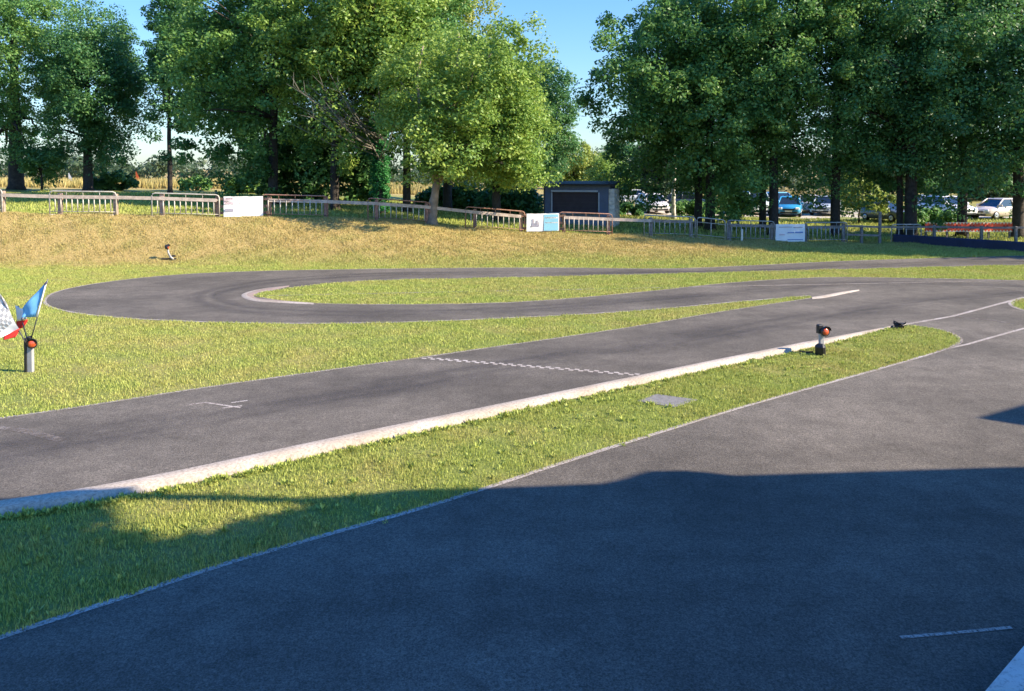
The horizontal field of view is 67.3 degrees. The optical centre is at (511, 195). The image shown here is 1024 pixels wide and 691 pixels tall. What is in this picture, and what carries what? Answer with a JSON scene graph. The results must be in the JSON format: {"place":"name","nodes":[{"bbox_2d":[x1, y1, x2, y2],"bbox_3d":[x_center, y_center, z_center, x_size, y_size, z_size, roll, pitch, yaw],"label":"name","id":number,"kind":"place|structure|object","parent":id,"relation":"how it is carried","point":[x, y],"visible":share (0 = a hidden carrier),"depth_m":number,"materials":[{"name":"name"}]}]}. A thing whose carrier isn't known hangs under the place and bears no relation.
{"place":"outdoors","nodes":[
{"label":"outdoors","id":0,"kind":"place"},
{"bbox_2d":[0,0,1016,170],"label":"sky","id":1,"kind":"structure","parent":0,"point":[572,25],"materials":[{"name":"blue"}]},
{"bbox_2d":[0,256,1023,690],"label":"race track","id":2,"kind":"structure","parent":0,"point":[840,534],"depth_m":7.75,"materials":[{"name":"asphalt"}]},
{"bbox_2d":[0,426,61,440],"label":"painted line","id":3,"kind":"object","parent":2,"relation":"on","point":[22,430],"visible":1,"depth_m":10.45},
{"bbox_2d":[241,285,313,303],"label":"kerb","id":4,"kind":"structure","parent":2,"relation":"on","point":[244,295],"depth_m":21.36,"materials":[{"name":"white concrete"}]},
{"bbox_2d":[247,285,309,302],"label":"kerb","id":5,"kind":"structure","parent":2,"relation":"on","point":[250,294],"depth_m":22.83,"materials":[{"name":"grey concrete"}]},
{"bbox_2d":[0,298,809,418],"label":"edge line","id":6,"kind":"object","parent":2,"relation":"on","point":[363,364],"visible":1,"depth_m":13.92,"materials":[{"name":"paint"}]},
{"bbox_2d":[0,326,890,515],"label":"kerb","id":7,"kind":"structure","parent":2,"relation":"on","point":[181,476],"depth_m":9.93,"materials":[{"name":"white concrete"}]},
{"bbox_2d":[0,328,1023,638],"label":"edge line","id":8,"kind":"object","parent":2,"relation":"on","point":[106,602],"visible":1,"depth_m":7.79,"materials":[{"name":"paint"}]},
{"bbox_2d":[43,256,999,323],"bbox_3d":[4.824,2.836,25.059,37.215,0.001,10.871,0,2,-10],"label":"edge line","id":9,"kind":"object","parent":2,"relation":"on","point":[45,299],"visible":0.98,"depth_m":21.66,"materials":[{"name":"paint"}]},
{"bbox_2d":[421,357,638,374],"bbox_3d":[0.259,3.123,14.109,4.132,0.001,0.160,0,2,18],"label":"start line","id":10,"kind":"object","parent":2,"relation":"on","point":[531,366],"visible":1,"depth_m":14.06,"materials":[{"name":"paint"}]},
{"bbox_2d":[256,265,985,294],"bbox_3d":[5.917,2.776,27.369,28.722,0.001,2.462,0,2,-16],"label":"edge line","id":11,"kind":"object","parent":2,"relation":"on","point":[613,274],"visible":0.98,"depth_m":27.12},
{"bbox_2d":[254,277,1022,304],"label":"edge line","id":12,"kind":"object","parent":2,"relation":"on","point":[653,290],"visible":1,"depth_m":23.76,"materials":[{"name":"paint"}]},
{"bbox_2d":[812,290,858,298],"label":"painted line","id":13,"kind":"structure","parent":2,"relation":"on","point":[829,295],"depth_m":22.43,"materials":[{"name":"white paint"}]},
{"bbox_2d":[911,325,962,351],"bbox_3d":[9.158,3.058,16.543,1.076,0.001,2.913,0,2,10],"label":"edge line","id":14,"kind":"object","parent":2,"relation":"on","point":[961,340],"visible":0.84,"depth_m":16.08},
{"bbox_2d":[900,626,1012,637],"bbox_3d":[3.399,3.338,5.881,0.932,0.001,0.039,0,2,-8],"label":"painted line","id":15,"kind":"object","parent":2,"relation":"on","point":[960,632],"visible":1,"depth_m":5.88,"materials":[{"name":"paint"}]},
{"bbox_2d":[906,297,1023,324],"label":"edge line","id":16,"kind":"object","parent":2,"relation":"on","point":[964,312],"visible":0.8,"depth_m":19.60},
{"bbox_2d":[986,646,1023,690],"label":"kerb","id":17,"kind":"structure","parent":2,"relation":"on","point":[1010,677],"depth_m":5.28,"materials":[{"name":"concrete"}]},
{"bbox_2d":[0,169,1023,635],"bbox_3d":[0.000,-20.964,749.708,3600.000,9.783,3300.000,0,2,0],"label":"ground","id":18,"kind":"structure","parent":0,"point":[370,491],"depth_m":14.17,"materials":[{"name":"plant"}]},
{"bbox_2d":[24,336,37,372],"bbox_3d":[-8.538,2.829,13.655,0.266,0.669,0.189,0,2,0],"label":"post","id":19,"kind":"object","parent":18,"relation":"on","point":[30,344],"visible":1,"depth_m":13.67,"materials":[{"name":"grey plastic"}]},
{"bbox_2d":[0,294,24,341],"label":"marshal flag","id":20,"kind":"object","parent":19,"relation":"attached to","point":[9,326],"visible":1,"depth_m":13.61,"materials":[{"name":"white fabric"}]},
{"bbox_2d":[15,305,27,336],"bbox_3d":[-8.756,2.292,13.781,0.274,0.646,0.074,0,2,16],"label":"marshal flag","id":21,"kind":"object","parent":19,"relation":"attached to","point":[22,322],"visible":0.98,"depth_m":13.77,"materials":[{"name":"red fabric"}]},
{"bbox_2d":[22,279,47,337],"bbox_3d":[-8.462,2.043,13.654,0.447,1.121,0.083,0,2,0],"label":"marshal flag","id":22,"kind":"object","parent":19,"relation":"attached to","point":[30,307],"visible":1,"depth_m":13.65,"materials":[{"name":"blue fabric"}]},
{"bbox_2d":[16,146,64,190],"bbox_3d":[-35.537,-2.080,57.967,3.245,3.556,3.899,-1,2,-38],"label":"tree","id":23,"kind":"object","parent":18,"relation":"on","point":[23,166],"visible":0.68,"depth_m":57.44,"materials":[{"name":"green plant"}]},
{"bbox_2d":[0,0,98,189],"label":"tree","id":24,"kind":"object","parent":18,"relation":"on","point":[15,111],"visible":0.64,"depth_m":58.26,"materials":[{"name":"green plant"}]},
{"bbox_2d":[49,190,116,215],"bbox_3d":[-18.919,0.329,33.937,2.776,1.125,0.503,0,2,-10],"label":"metal barrier","id":25,"kind":"object","parent":18,"relation":"on","point":[82,202],"visible":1,"depth_m":33.90,"materials":[{"name":"metal"}]},
{"bbox_2d":[24,0,166,190],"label":"tree","id":26,"kind":"object","parent":18,"relation":"on","point":[99,130],"visible":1,"depth_m":56.33,"materials":[{"name":"green plant"}]},
{"bbox_2d":[93,169,139,189],"bbox_3d":[-32.125,-1.249,62.033,3.877,1.773,2.480,0,2,0],"label":"shrub","id":27,"kind":"object","parent":18,"relation":"on","point":[112,180],"visible":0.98,"depth_m":61.50,"materials":[{"name":"green plant"}]},
{"bbox_2d":[161,244,176,259],"bbox_3d":[-13.665,2.237,30.655,0.554,0.626,0.236,0,2,7],"label":"marshal lamp","id":28,"kind":"object","parent":18,"relation":"on","point":[167,249],"visible":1,"depth_m":30.60,"materials":[{"name":"white plastic"}]},
{"bbox_2d":[137,0,231,192],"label":"tree","id":29,"kind":"object","parent":18,"relation":"on","point":[160,46],"visible":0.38,"depth_m":54.87,"materials":[{"name":"green plant"}]},
{"bbox_2d":[151,192,219,216],"bbox_3d":[-14.731,0.441,34.745,2.918,1.174,0.502,0,2,-12],"label":"metal barrier","id":30,"kind":"object","parent":18,"relation":"on","point":[185,194],"visible":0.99,"depth_m":34.73,"materials":[{"name":"metal"}]},
{"bbox_2d":[177,175,212,190],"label":"shrub","id":31,"kind":"object","parent":18,"relation":"on","point":[197,183],"visible":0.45,"depth_m":65.65,"materials":[{"name":"green plant"}]},
{"bbox_2d":[220,174,260,192],"bbox_3d":[-20.770,-1.009,59.981,3.596,1.795,2.607,0,2,0],"label":"shrub","id":32,"kind":"object","parent":18,"relation":"on","point":[233,182],"visible":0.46,"depth_m":59.32,"materials":[{"name":"green plant"}]},
{"bbox_2d":[148,0,354,204],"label":"tree","id":33,"kind":"object","parent":18,"relation":"on","point":[228,35],"visible":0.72,"depth_m":44.01,"materials":[{"name":"green plant"}]},
{"bbox_2d":[221,5,299,192],"bbox_3d":[-20.145,-8.023,59.473,7.911,15.766,8.002,0,2,0],"label":"tree","id":34,"kind":"object","parent":18,"relation":"on","point":[237,143],"visible":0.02,"depth_m":59.44,"materials":[{"name":"green plant"}]},
{"bbox_2d":[263,194,327,216],"bbox_3d":[-10.094,0.501,35.826,3.013,1.160,0.503,0,2,-10],"label":"metal barrier","id":35,"kind":"object","parent":18,"relation":"on","point":[278,195],"visible":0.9,"depth_m":35.82,"materials":[{"name":"metal"}]},
{"bbox_2d":[224,196,262,216],"bbox_3d":[-12.327,0.500,35.324,1.703,0.930,0.183,0,2,-16],"label":"banner","id":36,"kind":"object","parent":35,"relation":"attached to","point":[240,206],"visible":0.98,"depth_m":35.25,"materials":[{"name":"white plastic"}]},
{"bbox_2d":[252,117,387,200],"bbox_3d":[-12.579,-2.505,50.924,9.054,5.983,4.777,0,2,0],"label":"shrub","id":37,"kind":"object","parent":18,"relation":"on","point":[359,187],"visible":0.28,"depth_m":49.78,"materials":[{"name":"green plant"}]},
{"bbox_2d":[0,191,651,234],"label":"wooden fence","id":38,"kind":"object","parent":18,"relation":"on","point":[162,197],"visible":0.81,"depth_m":35.91,"materials":[{"name":"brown wood"}]},
{"bbox_2d":[527,213,558,230],"bbox_3d":[1.508,1.318,37.982,1.650,0.870,0.183,0,2,-12],"label":"banner","id":39,"kind":"object","parent":38,"relation":"attached to","point":[543,222],"visible":1,"depth_m":37.91,"materials":[{"name":"white plastic"}]},
{"bbox_2d":[247,0,414,209],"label":"tree","id":40,"kind":"object","parent":18,"relation":"on","point":[331,137],"visible":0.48,"depth_m":41.19,"materials":[{"name":"green plant"}]},
{"bbox_2d":[286,0,450,213],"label":"tree","id":41,"kind":"object","parent":18,"relation":"on","point":[380,179],"visible":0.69,"depth_m":40.62,"materials":[{"name":"green plant"}]},
{"bbox_2d":[367,198,430,223],"bbox_3d":[-5.360,0.733,36.550,2.972,1.294,0.503,0,2,-10],"label":"metal barrier","id":42,"kind":"object","parent":18,"relation":"on","point":[383,199],"visible":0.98,"depth_m":36.51,"materials":[{"name":"metal"}]},
{"bbox_2d":[0,176,830,195],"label":"tall dry grass","id":43,"kind":"structure","parent":18,"relation":"on","point":[151,183],"depth_m":75.12,"materials":[{"name":"plant"}]},
{"bbox_2d":[0,147,831,191],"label":"distant hedgerow","id":44,"kind":"object","parent":18,"relation":"on","point":[155,168],"visible":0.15,"depth_m":122.96,"materials":[{"name":"plant"}]},
{"bbox_2d":[348,0,489,212],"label":"tree","id":45,"kind":"object","parent":18,"relation":"on","point":[443,14],"visible":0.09,"depth_m":43.58,"materials":[{"name":"green plant"}]},
{"bbox_2d":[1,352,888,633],"bbox_3d":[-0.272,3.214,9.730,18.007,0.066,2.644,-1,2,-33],"label":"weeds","id":46,"kind":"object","parent":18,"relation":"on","point":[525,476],"visible":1,"depth_m":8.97,"materials":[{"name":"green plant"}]},
{"bbox_2d":[412,181,483,209],"bbox_3d":[-3.864,0.014,52.080,5.802,2.090,2.735,0,2,0],"label":"hedge","id":47,"kind":"object","parent":18,"relation":"on","point":[462,198],"visible":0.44,"depth_m":51.24,"materials":[{"name":"green plant"}]},
{"bbox_2d":[386,0,514,207],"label":"tree","id":48,"kind":"object","parent":18,"relation":"on","point":[447,188],"visible":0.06,"depth_m":49.63,"materials":[{"name":"green plant"}]},
{"bbox_2d":[369,11,562,225],"bbox_3d":[-2.171,-3.622,36.531,9.475,10.174,7.983,0,2,0],"label":"tree","id":49,"kind":"object","parent":18,"relation":"on","point":[495,118],"visible":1,"depth_m":35.41,"materials":[{"name":"green plant"}]},
{"bbox_2d":[465,206,524,231],"bbox_3d":[-0.809,1.174,37.481,2.996,1.338,0.501,0,2,-12],"label":"metal barrier","id":50,"kind":"object","parent":18,"relation":"on","point":[495,209],"visible":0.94,"depth_m":37.47,"materials":[{"name":"metal"}]},
{"bbox_2d":[437,30,554,221],"bbox_3d":[-0.962,-4.012,43.867,6.822,11.072,7.864,0,2,0],"label":"tree","id":51,"kind":"object","parent":18,"relation":"on","point":[496,199],"visible":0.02,"depth_m":43.77,"materials":[{"name":"green plant"}]},
{"bbox_2d":[0,213,1011,417],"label":"grass","id":52,"kind":"structure","parent":18,"relation":"on","point":[7,291],"depth_m":17.21,"materials":[{"name":"plant"}]},
{"bbox_2d":[473,186,543,214],"bbox_3d":[0.006,0.263,50.016,5.075,2.296,2.968,0,2,0],"label":"hedge","id":53,"kind":"object","parent":18,"relation":"on","point":[527,203],"visible":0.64,"depth_m":49.20,"materials":[{"name":"green plant"}]},
{"bbox_2d":[6,189,1023,241],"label":"grass","id":54,"kind":"structure","parent":18,"relation":"on","point":[30,204],"depth_m":44.02,"materials":[{"name":"plant"}]},
{"bbox_2d":[528,57,588,189],"bbox_3d":[2.758,-4.603,57.773,7.173,11.553,5.852,0,2,0],"label":"tree","id":55,"kind":"object","parent":18,"relation":"on","point":[560,103],"visible":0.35,"depth_m":57.22,"materials":[{"name":"green plant"}]},
{"bbox_2d":[547,138,611,180],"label":"tree","id":56,"kind":"object","parent":18,"relation":"on","point":[575,172],"visible":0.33,"depth_m":86.04,"materials":[{"name":"green plant"}]},
{"bbox_2d":[542,181,619,226],"bbox_3d":[4.090,0.627,45.688,4.322,2.991,3.085,0,2,14],"label":"kiosk","id":57,"kind":"object","parent":18,"relation":"on","point":[587,196],"visible":0.74,"depth_m":44.53,"materials":[{"name":"blue metal"}]},
{"bbox_2d":[559,212,612,233],"bbox_3d":[3.693,1.387,38.420,2.785,1.197,0.503,0,2,-10],"label":"metal barrier","id":58,"kind":"object","parent":18,"relation":"on","point":[588,222],"visible":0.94,"depth_m":38.39,"materials":[{"name":"metal"}]},
{"bbox_2d":[576,151,638,187],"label":"bush","id":59,"kind":"object","parent":18,"relation":"on","point":[599,168],"visible":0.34,"depth_m":79.35,"materials":[{"name":"green plant"}]},
{"bbox_2d":[597,132,651,189],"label":"tree","id":60,"kind":"object","parent":18,"relation":"on","point":[628,146],"visible":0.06,"depth_m":96.51,"materials":[{"name":"green plant"}]},
{"bbox_2d":[619,202,643,215],"bbox_3d":[8.395,0.985,56.078,2.599,1.125,2.124,0,2,0],"label":"shrub","id":61,"kind":"object","parent":18,"relation":"on","point":[627,208],"visible":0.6,"depth_m":55.67,"materials":[{"name":"green plant"}]},
{"bbox_2d":[253,264,1023,303],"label":"grass","id":62,"kind":"structure","parent":18,"relation":"on","point":[1001,269],"depth_m":24.76,"materials":[{"name":"plant"}]},
{"bbox_2d":[628,152,702,194],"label":"tree","id":63,"kind":"object","parent":18,"relation":"on","point":[652,179],"visible":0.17,"depth_m":89.98,"materials":[{"name":"green plant"}]},
{"bbox_2d":[637,394,696,407],"bbox_3d":[2.411,3.192,11.956,0.778,0.032,0.569,1,2,32],"label":"drain cover","id":64,"kind":"object","parent":18,"relation":"on","point":[658,399],"visible":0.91,"depth_m":11.93,"materials":[{"name":"concrete"}]},
{"bbox_2d":[643,215,695,237],"bbox_3d":[8.012,1.558,39.086,2.744,1.180,0.504,0,2,-8],"label":"metal barrier","id":65,"kind":"object","parent":18,"relation":"on","point":[694,234],"visible":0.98,"depth_m":39.07,"materials":[{"name":"metal"}]},
{"bbox_2d":[658,113,681,219],"bbox_3d":[11.024,-2.985,52.773,3.783,9.406,4.144,-1,2,-29],"label":"tree","id":66,"kind":"object","parent":18,"relation":"on","point":[673,207],"depth_m":52.93,"materials":[{"name":"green plant"}]},
{"bbox_2d":[615,2,735,227],"bbox_3d":[9.975,-5.868,47.484,7.252,15.662,8.409,-1,2,-37],"label":"tree","id":67,"kind":"object","parent":18,"relation":"on","point":[698,200],"visible":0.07,"depth_m":46.30,"materials":[{"name":"green plant"}]},
{"bbox_2d":[565,0,807,230],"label":"tree","id":68,"kind":"object","parent":18,"relation":"on","point":[709,61],"visible":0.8,"depth_m":42.59,"materials":[{"name":"green plant"}]},
{"bbox_2d":[668,199,719,218],"bbox_3d":[13.053,0.910,55.106,3.593,1.568,2.322,0,2,0],"label":"shrub","id":69,"kind":"object","parent":18,"relation":"on","point":[683,208],"visible":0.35,"depth_m":54.68,"materials":[{"name":"green plant"}]},
{"bbox_2d":[696,217,725,240],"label":"metal barrier","id":70,"kind":"object","parent":18,"relation":"on","point":[711,226],"visible":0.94,"depth_m":39.34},
{"bbox_2d":[690,161,759,198],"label":"tree","id":71,"kind":"object","parent":18,"relation":"on","point":[704,183],"visible":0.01,"depth_m":92.55,"materials":[{"name":"green plant"}]},
{"bbox_2d":[715,179,758,223],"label":"tree","id":72,"kind":"object","parent":18,"relation":"on","point":[739,200],"visible":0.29,"depth_m":48.69,"materials":[{"name":"green plant"}]},
{"bbox_2d":[649,217,845,241],"bbox_3d":[12.129,1.873,39.623,10.388,1.562,0.459,0,2,-5],"label":"wooden fence","id":73,"kind":"object","parent":18,"relation":"on","point":[771,225],"visible":0.78,"depth_m":39.56,"materials":[{"name":"grey wood"}]},
{"bbox_2d":[775,224,804,241],"bbox_3d":[14.373,1.935,39.815,1.579,0.930,0.183,0,2,-6],"label":"banner","id":74,"kind":"object","parent":73,"relation":"attached to","point":[791,232],"visible":0.88,"depth_m":39.75,"materials":[{"name":"white plastic"}]},
{"bbox_2d":[726,220,774,240],"bbox_3d":[12.285,1.810,39.594,2.596,1.159,0.504,0,2,-6],"label":"metal barrier","id":75,"kind":"object","parent":18,"relation":"on","point":[750,229],"visible":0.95,"depth_m":39.58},
{"bbox_2d":[713,1,825,229],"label":"tree","id":76,"kind":"object","parent":18,"relation":"on","point":[762,215],"visible":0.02,"depth_m":46.85,"materials":[{"name":"green plant"}]},
{"bbox_2d":[652,0,916,234],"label":"tree","id":77,"kind":"object","parent":18,"relation":"on","point":[756,25],"visible":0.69,"depth_m":41.12,"materials":[{"name":"green plant"}]},
{"bbox_2d":[799,324,830,355],"bbox_3d":[5.925,2.821,15.007,0.582,0.595,0.235,0,2,0],"label":"marshal lamp","id":78,"kind":"object","parent":18,"relation":"on","point":[822,331],"visible":0.99,"depth_m":14.98,"materials":[{"name":"grey plastic"}]},
{"bbox_2d":[626,209,1011,217],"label":"car park","id":79,"kind":"structure","parent":18,"relation":"on","point":[819,215],"depth_m":59.45,"materials":[{"name":"asphalt"}]},
{"bbox_2d":[620,190,643,201],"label":"parked car","id":80,"kind":"object","parent":79,"relation":"on","point":[631,200],"visible":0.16,"depth_m":77.31,"materials":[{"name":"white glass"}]},
{"bbox_2d":[635,193,669,213],"bbox_3d":[10.928,0.586,59.994,2.030,1.510,4.045,0,2,-8],"label":"parked car","id":81,"kind":"object","parent":79,"relation":"on","point":[666,209],"visible":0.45,"depth_m":58.66,"materials":[{"name":"white paint"}]},
{"bbox_2d":[665,192,704,206],"bbox_3d":[14.717,0.443,64.022,4.045,1.510,2.030,0,2,15],"label":"parked car","id":82,"kind":"object","parent":79,"relation":"on","point":[682,197],"visible":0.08,"depth_m":63.42,"materials":[{"name":"paint"}]},
{"bbox_2d":[746,191,768,213],"bbox_3d":[19.179,0.545,61.040,1.941,1.776,4.140,0,2,-6],"label":"parked van","id":83,"kind":"object","parent":79,"relation":"on","point":[767,209],"visible":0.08,"depth_m":59.34,"materials":[{"name":"paint"}]},
{"bbox_2d":[767,192,790,200],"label":"parked car","id":84,"kind":"object","parent":79,"relation":"on","point":[780,194],"visible":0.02,"depth_m":63.63,"materials":[{"name":"blue paint"}]},
{"bbox_2d":[778,196,802,216],"bbox_3d":[21.470,0.805,59.502,2.030,1.510,4.045,1,2,22],"label":"parked car","id":85,"kind":"object","parent":79,"relation":"on","point":[786,205],"visible":0.68,"depth_m":58.09,"materials":[{"name":"blue paint"}]},
{"bbox_2d":[800,195,816,210],"bbox_3d":[24.677,0.665,64.079,2.030,1.510,4.045,1,2,20],"label":"parked car","id":86,"kind":"object","parent":79,"relation":"on","point":[806,207],"visible":0.06,"depth_m":62.34,"materials":[{"name":"white paint"}]},
{"bbox_2d":[809,195,842,214],"bbox_3d":[24.719,0.760,60.506,2.030,1.510,4.045,1,2,35],"label":"parked car","id":87,"kind":"object","parent":79,"relation":"on","point":[822,210],"visible":0.36,"depth_m":59.34,"materials":[{"name":"silver metal"}]},
{"bbox_2d":[805,222,847,242],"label":"metal barrier","id":88,"kind":"object","parent":18,"relation":"on","point":[846,239],"visible":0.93,"depth_m":39.86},
{"bbox_2d":[818,138,868,186],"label":"tree","id":89,"kind":"object","parent":18,"relation":"on","point":[829,167],"visible":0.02,"depth_m":102.22,"materials":[{"name":"green plant"}]},
{"bbox_2d":[736,0,950,235],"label":"tree","id":90,"kind":"object","parent":18,"relation":"on","point":[844,72],"visible":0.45,"depth_m":41.73,"materials":[{"name":"green plant"}]},
{"bbox_2d":[840,170,895,222],"bbox_3d":[24.309,-0.252,52.852,4.346,4.432,3.552,1,2,34],"label":"tree","id":91,"kind":"object","parent":18,"relation":"on","point":[884,209],"visible":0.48,"depth_m":52.20,"materials":[{"name":"green plant"}]},
{"bbox_2d":[860,201,903,221],"bbox_3d":[26.311,1.096,54.011,1.868,1.390,3.721,-1,2,-20],"label":"parked car","id":92,"kind":"object","parent":18,"relation":"on","point":[890,216],"visible":0.43,"depth_m":53.68,"materials":[{"name":"grey paint"}]},
{"bbox_2d":[842,154,921,200],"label":"tree","id":93,"kind":"object","parent":18,"relation":"on","point":[892,192],"visible":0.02,"depth_m":91.14,"materials":[{"name":"green plant"}]},
{"bbox_2d":[890,321,906,328],"bbox_3d":[8.801,2.942,17.521,0.340,0.202,0.151,0,2,0],"label":"broken marker","id":94,"kind":"object","parent":18,"relation":"on","point":[899,325],"visible":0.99,"depth_m":17.48,"materials":[{"name":"black plastic"}]},
{"bbox_2d":[891,224,921,241],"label":"metal barrier","id":95,"kind":"object","parent":18,"relation":"on","point":[906,229],"visible":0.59,"depth_m":39.99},
{"bbox_2d":[838,0,975,234],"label":"tree","id":96,"kind":"object","parent":18,"relation":"on","point":[899,192],"visible":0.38,"depth_m":40.99,"materials":[{"name":"green plant"}]},
{"bbox_2d":[810,0,1023,235],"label":"tree","id":97,"kind":"object","parent":18,"relation":"on","point":[962,32],"visible":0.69,"depth_m":39.65,"materials":[{"name":"green plant"}]},
{"bbox_2d":[903,206,956,225],"bbox_3d":[26.961,1.394,50.010,3.849,1.421,2.151,0,2,0],"label":"shrub","id":98,"kind":"object","parent":18,"relation":"on","point":[923,217],"visible":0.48,"depth_m":49.60,"materials":[{"name":"green plant"}]},
{"bbox_2d":[846,212,1023,243],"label":"wooden fence","id":99,"kind":"object","parent":18,"relation":"on","point":[933,227],"visible":0.84,"depth_m":39.51,"materials":[{"name":"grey wood"}]},
{"bbox_2d":[917,147,974,199],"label":"tree","id":100,"kind":"object","parent":18,"relation":"on","point":[944,185],"visible":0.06,"depth_m":90.49,"materials":[{"name":"green plant"}]},
{"bbox_2d":[917,195,977,217],"bbox_3d":[32.215,0.806,56.997,2.132,1.586,4.247,0,2,-12],"label":"parked car","id":101,"kind":"object","parent":18,"relation":"on","point":[968,213],"visible":0.23,"depth_m":56.18,"materials":[{"name":"white paint"}]},
{"bbox_2d":[883,0,1023,236],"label":"tree","id":102,"kind":"object","parent":18,"relation":"on","point":[975,108],"visible":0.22,"depth_m":40.87,"materials":[{"name":"green plant"}]},
{"bbox_2d":[892,234,1023,251],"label":"wall","id":103,"kind":"structure","parent":18,"relation":"on","point":[980,243],"depth_m":37.15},
{"bbox_2d":[905,0,1023,238],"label":"tree","id":104,"kind":"object","parent":18,"relation":"on","point":[1017,211],"visible":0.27,"depth_m":40.89,"materials":[{"name":"green plant"}]},
{"bbox_2d":[925,222,1011,238],"bbox_3d":[24.959,1.951,42.114,4.774,0.990,0.134,0,2,0],"label":"barrier board","id":105,"kind":"object","parent":18,"relation":"on","point":[989,224],"visible":0.76,"depth_m":42.04,"materials":[{"name":"red paint"}]},
{"bbox_2d":[966,146,1012,200],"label":"tree","id":106,"kind":"object","parent":18,"relation":"on","point":[990,194],"visible":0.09,"depth_m":90.67,"materials":[{"name":"green plant"}]},
{"bbox_2d":[973,198,1012,219],"bbox_3d":[35.374,0.935,56.029,4.045,1.510,2.030,-1,2,-20],"label":"parked car","id":107,"kind":"object","parent":18,"relation":"on","point":[992,208],"visible":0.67,"depth_m":55.22,"materials":[{"name":"beige paint"}]},
{"bbox_2d":[1012,298,1023,309],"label":"grass","id":108,"kind":"structure","parent":18,"relation":"on","point":[1019,305],"depth_m":20.79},
{"bbox_2d":[0,210,1023,268],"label":"dry grass","id":109,"kind":"structure","parent":0,"point":[886,248],"depth_m":33.51,"materials":[{"name":"plant"}]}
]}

